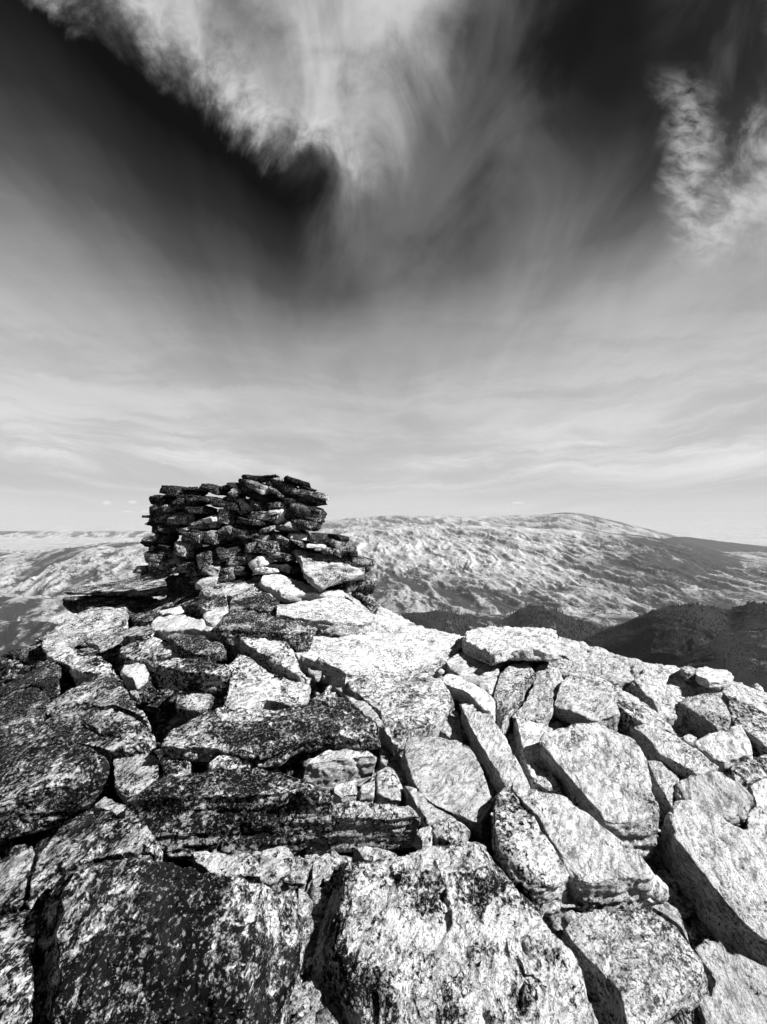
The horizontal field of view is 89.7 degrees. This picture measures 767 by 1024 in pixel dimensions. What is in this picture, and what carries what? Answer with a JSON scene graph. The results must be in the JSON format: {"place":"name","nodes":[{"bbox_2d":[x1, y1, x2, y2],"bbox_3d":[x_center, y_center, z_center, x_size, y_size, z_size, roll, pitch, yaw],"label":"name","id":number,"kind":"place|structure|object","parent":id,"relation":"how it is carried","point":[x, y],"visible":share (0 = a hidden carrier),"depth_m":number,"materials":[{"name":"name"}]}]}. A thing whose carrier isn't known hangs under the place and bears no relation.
{"place":"outdoors","nodes":[
{"label":"outdoors","id":0,"kind":"place"},
{"bbox_2d":[0,593,766,1023],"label":"ground","id":1,"kind":"structure","parent":0,"point":[392,623],"depth_m":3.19,"materials":[{"name":"grey gravel"}]},
{"bbox_2d":[0,846,37,919],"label":"boulder","id":2,"kind":"object","parent":1,"relation":"on","point":[15,876],"visible":0.44,"depth_m":1.50,"materials":[{"name":"stone"}]},
{"bbox_2d":[0,909,38,1023],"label":"boulder","id":3,"kind":"object","parent":1,"relation":"on","point":[18,964],"visible":0.79,"depth_m":1.20,"materials":[{"name":"stone"}]},
{"bbox_2d":[0,687,49,745],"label":"flat rock","id":4,"kind":"object","parent":1,"relation":"on","point":[22,710],"visible":0.83,"depth_m":2.88,"materials":[{"name":"stone"}]},
{"bbox_2d":[0,662,64,699],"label":"boulder","id":5,"kind":"object","parent":1,"relation":"on","point":[48,678],"visible":0.68,"depth_m":3.50,"materials":[{"name":"stone"}]},
{"bbox_2d":[0,723,114,845],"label":"flat rock","id":6,"kind":"object","parent":1,"relation":"on","point":[50,778],"visible":0.98,"depth_m":2.07,"materials":[{"name":"stone"}]},
{"bbox_2d":[68,728,157,766],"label":"flat rock","id":7,"kind":"object","parent":6,"relation":"on","point":[110,749],"visible":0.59,"depth_m":2.25,"materials":[{"name":"stone"}]},
{"bbox_2d":[87,708,155,750],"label":"flat rock","id":8,"kind":"object","parent":7,"relation":"on","point":[111,722],"visible":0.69,"depth_m":2.41,"materials":[{"name":"stone"}]},
{"bbox_2d":[43,708,100,734],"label":"flat rock","id":9,"kind":"object","parent":1,"relation":"on","point":[67,723],"visible":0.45,"depth_m":2.64,"materials":[{"name":"stone"}]},
{"bbox_2d":[46,647,115,685],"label":"boulder","id":10,"kind":"object","parent":1,"relation":"on","point":[78,670],"visible":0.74,"depth_m":3.55,"materials":[{"name":"stone"}]},
{"bbox_2d":[45,673,123,717],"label":"boulder","id":11,"kind":"object","parent":1,"relation":"on","point":[85,695],"visible":0.59,"depth_m":3.00,"materials":[{"name":"stone"}]},
{"bbox_2d":[41,604,128,652],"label":"flat rock","id":12,"kind":"object","parent":1,"relation":"on","point":[80,628],"visible":0.96,"depth_m":4.73,"materials":[{"name":"stone"}]},
{"bbox_2d":[62,595,153,620],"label":"flat rock","id":13,"kind":"object","parent":1,"relation":"on","point":[79,604],"visible":0.62,"depth_m":5.93,"materials":[{"name":"stone"}]},
{"bbox_2d":[64,576,166,596],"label":"flat rock","id":14,"kind":"object","parent":13,"relation":"on","point":[134,587],"visible":0.88,"depth_m":6.63,"materials":[{"name":"stone"}]},
{"bbox_2d":[93,797,125,818],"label":"stone","id":15,"kind":"object","parent":1,"relation":"on","point":[104,804],"visible":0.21,"depth_m":1.84,"materials":[{"name":"stone"}]},
{"bbox_2d":[91,686,150,730],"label":"flat rock","id":16,"kind":"object","parent":1,"relation":"on","point":[117,699],"visible":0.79,"depth_m":2.80,"materials":[{"name":"stone"}]},
{"bbox_2d":[120,663,148,689],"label":"stone","id":17,"kind":"object","parent":1,"relation":"on","point":[134,676],"visible":1,"depth_m":3.25,"materials":[{"name":"stone"}]},
{"bbox_2d":[112,753,162,803],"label":"stone","id":18,"kind":"object","parent":1,"relation":"on","point":[135,774],"visible":0.67,"depth_m":2.09,"materials":[{"name":"stone"}]},
{"bbox_2d":[118,637,178,673],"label":"boulder","id":19,"kind":"object","parent":1,"relation":"on","point":[150,654],"visible":0.7,"depth_m":3.47,"materials":[{"name":"stone"}]},
{"bbox_2d":[86,626,155,652],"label":"flat rock","id":20,"kind":"object","parent":19,"relation":"on","point":[103,643],"visible":0.99,"depth_m":3.82,"materials":[{"name":"stone"}]},
{"bbox_2d":[165,633,226,663],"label":"boulder","id":21,"kind":"object","parent":19,"relation":"on","point":[196,646],"visible":0.82,"depth_m":3.38,"materials":[{"name":"stone"}]},
{"bbox_2d":[34,858,303,1023],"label":"boulder","id":22,"kind":"object","parent":1,"relation":"on","point":[137,941],"visible":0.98,"depth_m":1.19,"materials":[{"name":"stone"}]},
{"bbox_2d":[25,810,162,914],"bbox_3d":[-1.181,1.418,1.578,0.493,0.177,0.401,-1,19,47],"label":"flat rock","id":23,"kind":"object","parent":22,"relation":"on","point":[81,839],"visible":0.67,"depth_m":1.54,"materials":[{"name":"stone"}]},
{"bbox_2d":[297,889,312,948],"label":"stone","id":24,"kind":"object","parent":22,"relation":"on","point":[305,906],"visible":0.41,"depth_m":1.47,"materials":[{"name":"stone"}]},
{"bbox_2d":[160,755,192,775],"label":"stone","id":25,"kind":"object","parent":1,"relation":"on","point":[169,764],"visible":0.38,"depth_m":2.10,"materials":[{"name":"stone"}]},
{"bbox_2d":[129,594,227,626],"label":"flat rock","id":26,"kind":"object","parent":1,"relation":"on","point":[149,613],"visible":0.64,"depth_m":4.79,"materials":[{"name":"stone"}]},
{"bbox_2d":[165,574,201,597],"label":"boulder","id":27,"kind":"object","parent":26,"relation":"on","point":[173,589],"visible":0.53,"depth_m":5.70,"materials":[{"name":"stone"}]},
{"bbox_2d":[198,576,274,602],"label":"flat rock","id":28,"kind":"object","parent":26,"relation":"on","point":[229,590],"visible":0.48,"depth_m":4.75,"materials":[{"name":"stone"}]},
{"bbox_2d":[150,615,219,640],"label":"flat rock","id":29,"kind":"object","parent":1,"relation":"on","point":[166,626],"visible":0.81,"depth_m":3.83,"materials":[{"name":"stone"}]},
{"bbox_2d":[175,690,224,721],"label":"stone","id":30,"kind":"object","parent":1,"relation":"on","point":[189,706],"visible":0.79,"depth_m":2.73,"materials":[{"name":"stone"}]},
{"bbox_2d":[154,657,236,692],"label":"boulder","id":31,"kind":"object","parent":30,"relation":"on","point":[192,674],"visible":0.99,"depth_m":2.88,"materials":[{"name":"stone"}]},
{"bbox_2d":[203,605,229,630],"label":"boulder","id":32,"kind":"object","parent":1,"relation":"on","point":[213,618],"visible":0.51,"depth_m":3.99,"materials":[{"name":"stone"}]},
{"bbox_2d":[190,851,261,883],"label":"stone","id":33,"kind":"object","parent":1,"relation":"on","point":[247,867],"visible":0.6,"depth_m":1.55,"materials":[{"name":"stone"}]},
{"bbox_2d":[124,767,335,860],"bbox_3d":[-0.709,1.408,1.799,0.962,0.361,0.233,0,0,-9],"label":"boulder","id":34,"kind":"object","parent":1,"relation":"on","point":[254,812],"visible":0.88,"depth_m":1.73,"materials":[{"name":"stone"}]},
{"bbox_2d":[174,498,340,587],"bbox_3d":[-1.831,0.392,5.710,3.046,1.486,1.056,0,0,0],"label":"rubble","id":35,"kind":"object","parent":1,"relation":"on","point":[185,581],"visible":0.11,"depth_m":5.40,"materials":[{"name":"stone"}]},
{"bbox_2d":[266,561,300,575],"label":"stone","id":36,"kind":"object","parent":35,"relation":"on","point":[289,568],"visible":0.66,"depth_m":5.16,"materials":[{"name":"stone"}]},
{"bbox_2d":[291,549,364,591],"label":"flat rock","id":37,"kind":"object","parent":35,"relation":"on","point":[322,572],"visible":0.95,"depth_m":4.92,"materials":[{"name":"stone"}]},
{"bbox_2d":[321,548,335,554],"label":"stone","id":38,"kind":"object","parent":37,"relation":"on","point":[329,551],"visible":0.76,"depth_m":5.15,"materials":[{"name":"stone"}]},
{"bbox_2d":[334,545,356,555],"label":"stone","id":39,"kind":"object","parent":38,"relation":"on","point":[344,550],"visible":0.88,"depth_m":5.13,"materials":[{"name":"stone"}]},
{"bbox_2d":[308,532,346,548],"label":"stone","id":40,"kind":"object","parent":39,"relation":"on","point":[325,539],"visible":0.73,"depth_m":5.28,"materials":[{"name":"stone"}]},
{"bbox_2d":[307,523,320,530],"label":"stone","id":41,"kind":"object","parent":40,"relation":"on","point":[317,528],"visible":0.41,"depth_m":5.33,"materials":[{"name":"stone"}]},
{"bbox_2d":[291,519,322,529],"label":"stone","id":42,"kind":"object","parent":41,"relation":"on","point":[302,524],"visible":0.76,"depth_m":5.24,"materials":[{"name":"stone"}]},
{"bbox_2d":[284,502,311,521],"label":"stone","id":43,"kind":"object","parent":42,"relation":"on","point":[299,510],"visible":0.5,"depth_m":5.28,"materials":[{"name":"stone"}]},
{"bbox_2d":[257,846,294,890],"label":"stone","id":44,"kind":"object","parent":1,"relation":"on","point":[276,864],"visible":0.55,"depth_m":1.59,"materials":[{"name":"stone"}]},
{"bbox_2d":[281,859,309,891],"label":"stone","id":45,"kind":"object","parent":1,"relation":"on","point":[296,878],"visible":0.55,"depth_m":1.60,"materials":[{"name":"stone"}]},
{"bbox_2d":[281,675,310,705],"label":"flat rock","id":46,"kind":"object","parent":1,"relation":"on","point":[299,691],"visible":0.52,"depth_m":2.92,"materials":[{"name":"stone"}]},
{"bbox_2d":[238,637,310,684],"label":"flat rock","id":47,"kind":"object","parent":46,"relation":"on","point":[276,657],"visible":0.73,"depth_m":3.22,"materials":[{"name":"stone"}]},
{"bbox_2d":[214,608,313,652],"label":"boulder","id":48,"kind":"object","parent":47,"relation":"on","point":[231,626],"visible":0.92,"depth_m":3.50,"materials":[{"name":"stone"}]},
{"bbox_2d":[284,974,331,1023],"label":"stone","id":49,"kind":"object","parent":1,"relation":"on","point":[315,990],"visible":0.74,"depth_m":1.28,"materials":[{"name":"stone"}]},
{"bbox_2d":[306,853,330,894],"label":"stone","id":50,"kind":"object","parent":1,"relation":"on","point":[319,871],"visible":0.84,"depth_m":1.65,"materials":[{"name":"stone"}]},
{"bbox_2d":[275,596,378,637],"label":"flat rock","id":51,"kind":"object","parent":1,"relation":"on","point":[333,617],"visible":0.77,"depth_m":4.07,"materials":[{"name":"stone"}]},
{"bbox_2d":[229,591,279,616],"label":"flat rock","id":52,"kind":"object","parent":51,"relation":"on","point":[261,602],"visible":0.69,"depth_m":4.28,"materials":[{"name":"stone"}]},
{"bbox_2d":[258,574,344,602],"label":"flat rock","id":53,"kind":"object","parent":51,"relation":"on","point":[282,588],"visible":0.87,"depth_m":4.64,"materials":[{"name":"stone"}]},
{"bbox_2d":[302,748,376,789],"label":"boulder","id":54,"kind":"object","parent":1,"relation":"on","point":[328,770],"visible":0.9,"depth_m":2.22,"materials":[{"name":"stone"}]},
{"bbox_2d":[160,685,380,768],"bbox_3d":[-0.661,1.344,2.316,1.145,0.139,0.772,0,8,-37],"label":"flat rock","id":55,"kind":"object","parent":54,"relation":"on","point":[328,718],"visible":0.99,"depth_m":2.29,"materials":[{"name":"stone"}]},
{"bbox_2d":[208,755,243,770],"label":"stone","id":56,"kind":"object","parent":55,"relation":"on","point":[223,762],"visible":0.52,"depth_m":2.03,"materials":[{"name":"stone"}]},
{"bbox_2d":[223,654,302,711],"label":"boulder","id":57,"kind":"object","parent":55,"relation":"on","point":[253,685],"visible":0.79,"depth_m":2.70,"materials":[{"name":"stone"}]},
{"bbox_2d":[333,780,356,804],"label":"stone","id":58,"kind":"object","parent":1,"relation":"on","point":[344,792],"visible":0.72,"depth_m":2.05,"materials":[{"name":"stone"}]},
{"bbox_2d":[305,801,419,854],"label":"boulder","id":59,"kind":"object","parent":1,"relation":"on","point":[358,824],"visible":0.78,"depth_m":1.85,"materials":[{"name":"stone"}]},
{"bbox_2d":[329,684,400,760],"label":"flat rock","id":60,"kind":"object","parent":1,"relation":"on","point":[389,741],"visible":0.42,"depth_m":2.61,"materials":[{"name":"stone"}]},
{"bbox_2d":[294,651,337,672],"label":"flat rock","id":61,"kind":"object","parent":60,"relation":"on","point":[305,660],"visible":0.45,"depth_m":3.36,"materials":[{"name":"stone"}]},
{"bbox_2d":[374,767,403,806],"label":"stone","id":62,"kind":"object","parent":1,"relation":"on","point":[388,788],"visible":0.7,"depth_m":2.14,"materials":[{"name":"stone"}]},
{"bbox_2d":[316,632,462,686],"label":"flat rock","id":63,"kind":"object","parent":1,"relation":"on","point":[417,653],"visible":0.8,"depth_m":3.64,"materials":[{"name":"stone"}]},
{"bbox_2d":[308,632,382,655],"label":"flat rock","id":64,"kind":"object","parent":63,"relation":"on","point":[324,645],"visible":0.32,"depth_m":3.77,"materials":[{"name":"stone"}]},
{"bbox_2d":[377,749,401,773],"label":"stone","id":65,"kind":"object","parent":1,"relation":"on","point":[386,759],"visible":0.28,"depth_m":2.41,"materials":[{"name":"stone"}]},
{"bbox_2d":[347,671,454,754],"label":"boulder","id":66,"kind":"object","parent":1,"relation":"on","point":[404,707],"visible":0.81,"depth_m":2.91,"materials":[{"name":"stone"}]},
{"bbox_2d":[414,825,432,849],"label":"stone","id":67,"kind":"object","parent":1,"relation":"on","point":[423,837],"visible":0.83,"depth_m":1.85,"materials":[{"name":"stone"}]},
{"bbox_2d":[402,786,471,845],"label":"boulder","id":68,"kind":"object","parent":1,"relation":"on","point":[448,828],"visible":0.48,"depth_m":1.95,"materials":[{"name":"stone"}]},
{"bbox_2d":[399,736,493,845],"bbox_3d":[0.386,1.592,2.239,0.482,0.255,0.656,-9,15,-36],"label":"boulder","id":69,"kind":"object","parent":1,"relation":"on","point":[447,775],"visible":0.77,"depth_m":2.17,"materials":[{"name":"stone"}]},
{"bbox_2d":[439,711,462,742],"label":"stone","id":70,"kind":"object","parent":1,"relation":"on","point":[450,729],"visible":0.58,"depth_m":2.79,"materials":[{"name":"stone"}]},
{"bbox_2d":[310,841,597,1023],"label":"boulder","id":71,"kind":"object","parent":1,"relation":"on","point":[457,933],"visible":0.99,"depth_m":1.35,"materials":[{"name":"stone"}]},
{"bbox_2d":[351,846,381,862],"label":"stone","id":72,"kind":"object","parent":71,"relation":"on","point":[366,854],"visible":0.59,"depth_m":1.68,"materials":[{"name":"stone"}]},
{"bbox_2d":[442,674,495,720],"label":"flat rock","id":73,"kind":"object","parent":1,"relation":"on","point":[460,689],"visible":0.81,"depth_m":3.06,"materials":[{"name":"stone"}]},
{"bbox_2d":[447,652,504,700],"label":"flat rock","id":74,"kind":"object","parent":1,"relation":"on","point":[478,673],"visible":0.66,"depth_m":3.43,"materials":[{"name":"stone"}]},
{"bbox_2d":[459,703,529,792],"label":"flat rock","id":75,"kind":"object","parent":1,"relation":"on","point":[489,746],"visible":0.83,"depth_m":2.47,"materials":[{"name":"stone"}]},
{"bbox_2d":[461,626,558,665],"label":"boulder","id":76,"kind":"object","parent":1,"relation":"on","point":[492,645],"visible":1,"depth_m":3.75,"materials":[{"name":"stone"}]},
{"bbox_2d":[494,663,535,737],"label":"boulder","id":77,"kind":"object","parent":1,"relation":"on","point":[514,686],"visible":0.75,"depth_m":3.07,"materials":[{"name":"stone"}]},
{"bbox_2d":[491,787,569,917],"bbox_3d":[0.625,1.616,1.834,0.272,0.310,0.519,0,0,-9],"label":"boulder","id":78,"kind":"object","parent":1,"relation":"on","point":[527,860],"visible":0.78,"depth_m":1.69,"materials":[{"name":"stone"}]},
{"bbox_2d":[513,717,561,794],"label":"flat rock","id":79,"kind":"object","parent":1,"relation":"on","point":[539,775],"visible":0.56,"depth_m":2.48,"materials":[{"name":"stone"}]},
{"bbox_2d":[512,667,562,726],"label":"flat rock","id":80,"kind":"object","parent":1,"relation":"on","point":[538,705],"visible":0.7,"depth_m":3.05,"materials":[{"name":"stone"}]},
{"bbox_2d":[511,784,653,912],"bbox_3d":[0.868,1.604,1.824,0.670,0.236,0.420,8,8,34],"label":"flat rock","id":81,"kind":"object","parent":1,"relation":"on","point":[606,868],"visible":0.69,"depth_m":1.71,"materials":[{"name":"stone"}]},
{"bbox_2d":[554,672,619,731],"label":"boulder","id":82,"kind":"object","parent":1,"relation":"on","point":[583,698],"visible":0.88,"depth_m":2.94,"materials":[{"name":"stone"}]},
{"bbox_2d":[539,722,659,858],"bbox_3d":[1.276,1.578,2.346,0.621,0.234,0.878,7,11,30],"label":"flat rock","id":83,"kind":"object","parent":1,"relation":"on","point":[601,774],"visible":0.87,"depth_m":2.20,"materials":[{"name":"stone"}]},
{"bbox_2d":[557,637,649,688],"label":"flat rock","id":84,"kind":"object","parent":1,"relation":"on","point":[584,657],"visible":0.52,"depth_m":3.73,"materials":[{"name":"stone"}]},
{"bbox_2d":[558,893,689,945],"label":"flat rock","id":85,"kind":"object","parent":1,"relation":"on","point":[667,911],"visible":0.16,"depth_m":1.62,"materials":[{"name":"stone"}]},
{"bbox_2d":[561,908,709,1023],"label":"flat rock","id":86,"kind":"object","parent":1,"relation":"on","point":[641,966],"visible":0.82,"depth_m":1.40,"materials":[{"name":"stone"}]},
{"bbox_2d":[615,688,676,735],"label":"flat rock","id":87,"kind":"object","parent":1,"relation":"on","point":[633,710],"visible":0.57,"depth_m":2.82,"materials":[{"name":"stone"}]},
{"bbox_2d":[644,875,668,911],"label":"stone","id":88,"kind":"object","parent":1,"relation":"on","point":[660,889],"visible":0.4,"depth_m":1.66,"materials":[{"name":"stone"}]},
{"bbox_2d":[647,760,678,818],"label":"stone","id":89,"kind":"object","parent":1,"relation":"on","point":[664,779],"visible":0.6,"depth_m":2.32,"materials":[{"name":"stone"}]},
{"bbox_2d":[629,721,718,780],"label":"flat rock","id":90,"kind":"object","parent":1,"relation":"on","point":[682,759],"visible":0.61,"depth_m":2.50,"materials":[{"name":"stone"}]},
{"bbox_2d":[629,666,720,728],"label":"flat rock","id":91,"kind":"object","parent":1,"relation":"on","point":[662,691],"visible":0.62,"depth_m":3.16,"materials":[{"name":"stone"}]},
{"bbox_2d":[662,1004,696,1023],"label":"stone","id":92,"kind":"object","parent":1,"relation":"on","point":[685,1015],"visible":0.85,"depth_m":1.29,"materials":[{"name":"stone"}]},
{"bbox_2d":[679,692,730,738],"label":"boulder","id":93,"kind":"object","parent":1,"relation":"on","point":[705,714],"visible":0.66,"depth_m":2.85,"materials":[{"name":"stone"}]},
{"bbox_2d":[657,800,766,966],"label":"flat rock","id":94,"kind":"object","parent":1,"relation":"on","point":[715,864],"visible":0.77,"depth_m":1.78,"materials":[{"name":"stone"}]},
{"bbox_2d":[674,771,753,827],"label":"boulder","id":95,"kind":"object","parent":1,"relation":"on","point":[727,799],"visible":0.58,"depth_m":2.21,"materials":[{"name":"stone"}]},
{"bbox_2d":[689,724,752,773],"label":"boulder","id":96,"kind":"object","parent":1,"relation":"on","point":[724,751],"visible":0.63,"depth_m":2.56,"materials":[{"name":"stone"}]},
{"bbox_2d":[693,939,766,1023],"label":"boulder","id":97,"kind":"object","parent":1,"relation":"on","point":[737,986],"visible":0.69,"depth_m":1.41,"materials":[{"name":"stone"}]},
{"bbox_2d":[721,681,766,713],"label":"flat rock","id":98,"kind":"object","parent":1,"relation":"on","point":[756,698],"visible":0.34,"depth_m":3.30,"materials":[{"name":"stone"}]},
{"bbox_2d":[695,667,733,689],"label":"stone","id":99,"kind":"object","parent":98,"relation":"on","point":[711,678],"visible":1,"depth_m":3.18,"materials":[{"name":"stone"}]},
{"bbox_2d":[724,695,766,757],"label":"boulder","id":100,"kind":"object","parent":1,"relation":"on","point":[750,719],"visible":0.49,"depth_m":2.79,"materials":[{"name":"stone"}]},
{"bbox_2d":[724,754,766,790],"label":"boulder","id":101,"kind":"object","parent":1,"relation":"on","point":[747,773],"visible":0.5,"depth_m":2.41,"materials":[{"name":"stone"}]},
{"bbox_2d":[743,778,766,847],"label":"boulder","id":102,"kind":"object","parent":1,"relation":"on","point":[756,823],"visible":0.48,"depth_m":2.16,"materials":[{"name":"stone"}]},
{"bbox_2d":[0,512,766,692],"bbox_3d":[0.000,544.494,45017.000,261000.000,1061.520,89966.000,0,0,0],"label":"hills","id":103,"kind":"structure","parent":0,"point":[599,572],"depth_m":5246.71,"materials":[{"name":"stone"}]},
{"bbox_2d":[402,601,766,676],"bbox_3d":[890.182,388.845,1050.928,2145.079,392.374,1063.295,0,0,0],"label":"conifer forest","id":104,"kind":"object","parent":103,"relation":"on","point":[620,631],"visible":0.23,"depth_m":998.10,"materials":[{"name":"black plant"}]},
{"bbox_2d":[0,0,766,515],"label":"sky","id":105,"kind":"structure","parent":0,"point":[385,257],"materials":[{"name":"grey"}]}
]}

